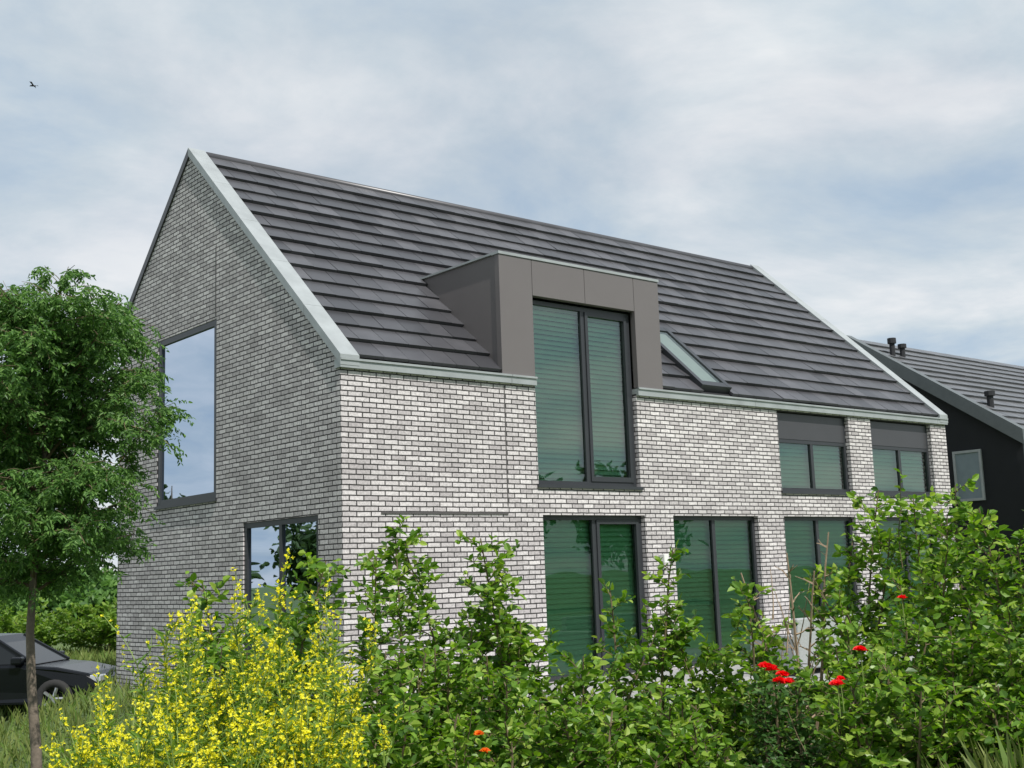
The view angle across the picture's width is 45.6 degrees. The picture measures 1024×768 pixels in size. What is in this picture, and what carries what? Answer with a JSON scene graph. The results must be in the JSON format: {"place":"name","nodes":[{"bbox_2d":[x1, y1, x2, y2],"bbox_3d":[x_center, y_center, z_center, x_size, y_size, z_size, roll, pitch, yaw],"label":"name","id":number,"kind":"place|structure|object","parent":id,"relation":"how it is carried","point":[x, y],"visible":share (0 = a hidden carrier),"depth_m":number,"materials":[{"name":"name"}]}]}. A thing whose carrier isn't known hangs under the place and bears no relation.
{"place":"outdoors","nodes":[
{"label":"outdoors","id":0,"kind":"place"},
{"bbox_2d":[0,643,158,767],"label":"meadow grass","id":1,"kind":"structure","parent":0,"point":[107,657],"depth_m":20.12,"materials":[{"name":"plant"}]},
{"bbox_2d":[0,611,1023,767],"bbox_3d":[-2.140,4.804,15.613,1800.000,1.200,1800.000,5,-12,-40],"label":"ground","id":2,"kind":"structure","parent":0,"point":[59,644],"depth_m":20.10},
{"bbox_2d":[0,547,27,621],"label":"distant tree","id":3,"kind":"object","parent":2,"relation":"on","point":[17,607],"visible":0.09,"depth_m":45.49,"materials":[{"name":"green plant"}]},
{"bbox_2d":[14,567,78,617],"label":"distant tree","id":4,"kind":"object","parent":2,"relation":"on","point":[52,590],"visible":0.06,"depth_m":50.21,"materials":[{"name":"green plant"}]},
{"bbox_2d":[0,597,94,646],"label":"rough bush","id":5,"kind":"object","parent":2,"relation":"on","point":[18,625],"visible":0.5,"depth_m":29.90,"materials":[{"name":"green plant"}]},
{"bbox_2d":[0,633,115,708],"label":"parked car","id":6,"kind":"object","parent":2,"relation":"on","point":[57,671],"visible":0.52,"depth_m":21.65,"materials":[{"name":"paint"}]},
{"bbox_2d":[39,571,116,625],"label":"distant tree","id":7,"kind":"object","parent":2,"relation":"on","point":[93,594],"visible":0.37,"depth_m":47.95,"materials":[{"name":"green plant"}]},
{"bbox_2d":[42,597,116,651],"bbox_3d":[-9.865,5.946,29.658,2.977,1.479,2.617,0,-9,-11],"label":"rough bush","id":8,"kind":"object","parent":2,"relation":"on","point":[100,628],"visible":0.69,"depth_m":29.47,"materials":[{"name":"green plant"}]},
{"bbox_2d":[45,560,117,622],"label":"distant tree","id":9,"kind":"object","parent":2,"relation":"on","point":[110,571],"visible":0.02,"depth_m":59.70,"materials":[{"name":"green plant"}]},
{"bbox_2d":[39,691,146,767],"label":"yellow wildflower","id":10,"kind":"object","parent":2,"relation":"on","point":[83,755],"visible":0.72,"depth_m":6.00,"materials":[{"name":"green plant"}]},
{"bbox_2d":[0,265,194,767],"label":"young tree","id":11,"kind":"object","parent":2,"relation":"on","point":[53,484],"visible":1,"depth_m":10.74,"materials":[{"name":"green plant"}]},
{"bbox_2d":[50,681,231,767],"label":"yellow wildflower","id":12,"kind":"object","parent":2,"relation":"on","point":[112,762],"visible":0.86,"depth_m":5.18,"materials":[{"name":"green plant"}]},
{"bbox_2d":[85,591,211,767],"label":"yellow wildflower","id":13,"kind":"object","parent":2,"relation":"on","point":[169,698],"visible":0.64,"depth_m":5.66,"materials":[{"name":"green plant"}]},
{"bbox_2d":[87,662,223,767],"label":"yellow wildflower","id":14,"kind":"object","parent":2,"relation":"on","point":[107,689],"visible":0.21,"depth_m":6.29,"materials":[{"name":"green plant"}]},
{"bbox_2d":[111,682,272,767],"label":"yellow wildflower","id":15,"kind":"object","parent":2,"relation":"on","point":[205,752],"visible":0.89,"depth_m":5.17,"materials":[{"name":"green plant"}]},
{"bbox_2d":[149,596,276,764],"bbox_3d":[-1.494,2.008,6.225,0.594,1.825,0.684,-2,-9,0],"label":"yellow wildflower","id":16,"kind":"object","parent":2,"relation":"on","point":[220,700],"visible":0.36,"depth_m":6.24,"materials":[{"name":"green plant"}]},
{"bbox_2d":[133,550,350,766],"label":"hedge shrub","id":17,"kind":"object","parent":2,"relation":"on","point":[300,634],"visible":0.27,"depth_m":8.20,"materials":[{"name":"green plant"}]},
{"bbox_2d":[175,571,311,754],"bbox_3d":[-1.870,2.688,8.658,1.069,2.721,1.197,5,-12,-40],"label":"hedge shrub","id":18,"kind":"object","parent":2,"relation":"on","point":[204,602],"visible":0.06,"depth_m":8.72,"materials":[{"name":"green plant"}]},
{"bbox_2d":[223,627,371,767],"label":"yellow wildflower","id":19,"kind":"object","parent":2,"relation":"on","point":[298,753],"visible":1,"depth_m":5.18,"materials":[{"name":"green plant"}]},
{"bbox_2d":[220,548,380,767],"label":"yellow wildflower","id":20,"kind":"object","parent":2,"relation":"on","point":[255,677],"visible":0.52,"depth_m":5.89,"materials":[{"name":"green plant"}]},
{"bbox_2d":[275,605,404,767],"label":"yellow wildflower","id":21,"kind":"object","parent":2,"relation":"on","point":[293,659],"visible":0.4,"depth_m":6.34,"materials":[{"name":"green plant"}]},
{"bbox_2d":[277,550,430,758],"bbox_3d":[-1.073,2.470,8.483,1.339,2.593,0.928,5,-12,-40],"label":"hedge shrub","id":22,"kind":"object","parent":2,"relation":"on","point":[368,564],"visible":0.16,"depth_m":8.56,"materials":[{"name":"green plant"}]},
{"bbox_2d":[291,685,446,767],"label":"shrub","id":23,"kind":"object","parent":2,"relation":"on","point":[407,717],"visible":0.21,"depth_m":7.11,"materials":[{"name":"green plant"}]},
{"bbox_2d":[350,645,454,767],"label":"shrub","id":24,"kind":"object","parent":2,"relation":"on","point":[396,670],"visible":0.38,"depth_m":7.76,"materials":[{"name":"green plant"}]},
{"bbox_2d":[348,697,498,767],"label":"shrub","id":25,"kind":"object","parent":2,"relation":"on","point":[455,740],"visible":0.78,"depth_m":7.03,"materials":[{"name":"green plant"}]},
{"bbox_2d":[344,515,539,767],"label":"hedge shrub","id":26,"kind":"object","parent":2,"relation":"on","point":[473,612],"visible":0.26,"depth_m":8.91,"materials":[{"name":"green plant"}]},
{"bbox_2d":[385,530,564,751],"bbox_3d":[-0.206,2.345,8.795,0.992,2.559,1.573,5,-12,-40],"label":"hedge shrub","id":27,"kind":"object","parent":2,"relation":"on","point":[488,602],"visible":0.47,"depth_m":8.60,"materials":[{"name":"green plant"}]},
{"bbox_2d":[406,628,546,767],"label":"shrub","id":28,"kind":"object","parent":2,"relation":"on","point":[488,687],"visible":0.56,"depth_m":7.83,"materials":[{"name":"green plant"}]},
{"bbox_2d":[440,730,528,767],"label":"poppy plant","id":29,"kind":"object","parent":2,"relation":"on","point":[486,749],"visible":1,"depth_m":6.69,"materials":[{"name":"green plant"}]},
{"bbox_2d":[116,147,961,713],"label":"brick house","id":30,"kind":"structure","parent":2,"relation":"on","point":[352,369],"depth_m":19.63,"materials":[{"name":"white brick"}]},
{"bbox_2d":[154,319,216,509],"bbox_3d":[-5.333,0.547,19.998,0.125,2.897,2.260,5,-12,-40],"label":"window","id":31,"kind":"structure","parent":30,"relation":"in","point":[191,361],"depth_m":19.91,"materials":[{"name":"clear glass"}]},
{"bbox_2d":[244,515,318,705],"bbox_3d":[-3.260,3.189,17.201,0.135,2.537,2.220,5,-12,-40],"label":"window","id":32,"kind":"structure","parent":30,"relation":"in","point":[266,543],"depth_m":17.46,"materials":[{"name":"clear glass"}]},
{"bbox_2d":[532,300,643,489],"bbox_3d":[1.127,0.186,19.381,2.260,2.980,0.295,5,-12,-40],"label":"window","id":33,"kind":"structure","parent":30,"relation":"in","point":[595,475],"depth_m":19.47,"materials":[{"name":"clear glass"}]},
{"bbox_2d":[543,515,646,681],"bbox_3d":[1.281,3.312,18.932,2.260,2.517,0.295,5,-12,-40],"label":"glazed door","id":34,"kind":"structure","parent":30,"relation":"in","point":[579,551],"depth_m":18.99,"materials":[{"name":"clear glass"}]},
{"bbox_2d":[673,516,760,668],"bbox_3d":[3.485,3.521,20.758,2.260,2.517,0.295,5,-12,-40],"label":"window","id":35,"kind":"structure","parent":30,"relation":"in","point":[717,546],"depth_m":20.87,"materials":[{"name":"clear glass"}]},
{"bbox_2d":[777,413,855,494],"bbox_3d":[5.653,1.335,22.997,2.260,1.517,0.295,5,-12,-40],"label":"window","id":36,"kind":"structure","parent":30,"relation":"in","point":[811,433],"depth_m":23.03,"materials":[{"name":"green glass"}]},
{"bbox_2d":[784,517,857,628],"bbox_3d":[5.695,3.717,22.673,2.194,2.464,0.170,5,-12,-40],"label":"window","id":37,"kind":"structure","parent":30,"relation":"in","point":[802,534],"depth_m":22.71,"materials":[{"name":"green glass"}]},
{"bbox_2d":[870,421,936,496],"bbox_3d":[7.903,1.549,24.861,2.240,1.517,0.295,5,-12,-40],"label":"window","id":38,"kind":"structure","parent":30,"relation":"in","point":[894,438],"depth_m":24.92,"materials":[{"name":"green glass"}]},
{"bbox_2d":[878,517,938,638],"bbox_3d":[7.945,3.931,24.538,2.174,2.464,0.170,5,-12,-40],"label":"window","id":39,"kind":"structure","parent":30,"relation":"in","point":[892,520],"depth_m":24.55,"materials":[{"name":"green glass"}]},
{"bbox_2d":[457,688,621,767],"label":"shrub","id":40,"kind":"object","parent":2,"relation":"on","point":[600,701],"visible":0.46,"depth_m":7.37,"materials":[{"name":"green plant"}]},
{"bbox_2d":[503,661,626,767],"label":"shrub","id":41,"kind":"object","parent":2,"relation":"on","point":[564,695],"visible":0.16,"depth_m":8.34,"materials":[{"name":"green plant"}]},
{"bbox_2d":[495,620,669,767],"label":"hedge shrub","id":42,"kind":"object","parent":2,"relation":"on","point":[638,651],"visible":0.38,"depth_m":8.64,"materials":[{"name":"green plant"}]},
{"bbox_2d":[513,683,688,767],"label":"shrub","id":43,"kind":"object","parent":2,"relation":"on","point":[567,747],"visible":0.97,"depth_m":7.27,"materials":[{"name":"green plant"}]},
{"bbox_2d":[586,539,710,766],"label":"hedge shrub","id":44,"kind":"object","parent":2,"relation":"on","point":[663,665],"visible":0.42,"depth_m":8.93,"materials":[{"name":"green plant"}]},
{"bbox_2d":[619,679,750,767],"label":"shrub","id":45,"kind":"object","parent":2,"relation":"on","point":[681,702],"visible":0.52,"depth_m":7.94,"materials":[{"name":"green plant"}]},
{"bbox_2d":[640,711,750,767],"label":"shrub","id":46,"kind":"object","parent":2,"relation":"on","point":[702,756],"visible":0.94,"depth_m":7.42,"materials":[{"name":"green plant"}]},
{"bbox_2d":[656,576,829,767],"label":"hedge shrub","id":47,"kind":"object","parent":2,"relation":"on","point":[711,660],"visible":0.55,"depth_m":8.67,"materials":[{"name":"green plant"}]},
{"bbox_2d":[731,659,841,767],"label":"shrub","id":48,"kind":"object","parent":2,"relation":"on","point":[786,701],"visible":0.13,"depth_m":8.38,"materials":[{"name":"green plant"}]},
{"bbox_2d":[740,532,833,744],"bbox_3d":[1.989,2.052,8.607,0.683,1.968,0.475,-5,-9,18],"label":"bare shrub","id":49,"kind":"object","parent":2,"relation":"on","point":[795,644],"visible":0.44,"depth_m":8.54,"materials":[{"name":"brown plant"}]},
{"bbox_2d":[728,595,907,767],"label":"rose bush","id":50,"kind":"object","parent":2,"relation":"on","point":[769,735],"visible":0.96,"depth_m":7.60,"materials":[{"name":"green plant"}]},
{"bbox_2d":[799,487,916,751],"bbox_3d":[2.646,1.944,9.398,0.990,2.300,1.014,-6,-10,25],"label":"hedge shrub","id":51,"kind":"object","parent":2,"relation":"on","point":[850,574],"visible":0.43,"depth_m":9.50,"materials":[{"name":"green plant"}]},
{"bbox_2d":[786,613,955,767],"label":"shrub","id":52,"kind":"object","parent":2,"relation":"on","point":[841,667],"visible":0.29,"depth_m":7.92,"materials":[{"name":"green plant"}]},
{"bbox_2d":[800,499,979,745],"bbox_3d":[2.736,1.878,8.567,1.308,2.117,0.888,3,-10,-28],"label":"hedge shrub","id":53,"kind":"object","parent":2,"relation":"on","point":[944,550],"visible":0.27,"depth_m":8.53,"materials":[{"name":"green plant"}]},
{"bbox_2d":[797,646,1022,767],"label":"shrub","id":54,"kind":"object","parent":2,"relation":"on","point":[889,754],"visible":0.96,"depth_m":7.23,"materials":[{"name":"green plant"}]},
{"bbox_2d":[846,335,1023,627],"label":"dark house","id":55,"kind":"structure","parent":2,"relation":"on","point":[979,403],"depth_m":29.79,"materials":[{"name":"metal"}]},
{"bbox_2d":[952,449,985,501],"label":"window","id":56,"kind":"structure","parent":55,"relation":"in","point":[967,463],"depth_m":29.60,"materials":[{"name":"grey glass"}]},
{"bbox_2d":[851,468,1023,704],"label":"hedge shrub","id":57,"kind":"object","parent":2,"relation":"on","point":[918,544],"visible":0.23,"depth_m":9.11,"materials":[{"name":"green plant"}]},
{"bbox_2d":[894,622,997,767],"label":"shrub","id":58,"kind":"object","parent":2,"relation":"on","point":[961,646],"visible":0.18,"depth_m":7.76,"materials":[{"name":"green plant"}]},
{"bbox_2d":[912,729,1023,767],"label":"grass tuft","id":59,"kind":"object","parent":2,"relation":"on","point":[1009,760],"visible":1,"depth_m":6.60,"materials":[{"name":"grass"}]},
{"bbox_2d":[918,678,1023,767],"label":"shrub","id":60,"kind":"object","parent":2,"relation":"on","point":[983,733],"visible":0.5,"depth_m":7.15,"materials":[{"name":"green plant"}]},
{"bbox_2d":[923,597,1023,767],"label":"shrub","id":61,"kind":"object","parent":2,"relation":"on","point":[981,643],"visible":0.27,"depth_m":7.73,"materials":[{"name":"green plant"}]},
{"bbox_2d":[945,495,1023,700],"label":"hedge shrub","id":62,"kind":"object","parent":2,"relation":"on","point":[1008,590],"visible":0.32,"depth_m":8.35,"materials":[{"name":"green plant"}]},
{"bbox_2d":[982,620,1023,743],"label":"shrub","id":63,"kind":"object","parent":2,"relation":"on","point":[1018,655],"visible":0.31,"depth_m":7.39,"materials":[{"name":"green plant"}]},
{"bbox_2d":[992,702,1023,755],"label":"shrub","id":64,"kind":"object","parent":2,"relation":"on","point":[1018,723],"visible":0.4,"depth_m":6.79,"materials":[{"name":"green plant"}]},
{"bbox_2d":[0,0,1023,574],"label":"sky","id":65,"kind":"structure","parent":0,"point":[867,156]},
{"bbox_2d":[440,698,933,767],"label":"grass","id":66,"kind":"structure","parent":0,"point":[684,709],"depth_m":11.90,"materials":[{"name":"green plant"}]},
{"bbox_2d":[433,637,988,714],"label":"patio","id":67,"kind":"structure","parent":0,"point":[746,676],"depth_m":18.00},
{"bbox_2d":[750,613,869,673],"bbox_3d":[4.649,3.995,18.781,2.030,0.828,0.820,5,-12,-40],"label":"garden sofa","id":68,"kind":"object","parent":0,"point":[804,640],"visible":0.12,"depth_m":18.02,"materials":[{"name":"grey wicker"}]}
]}

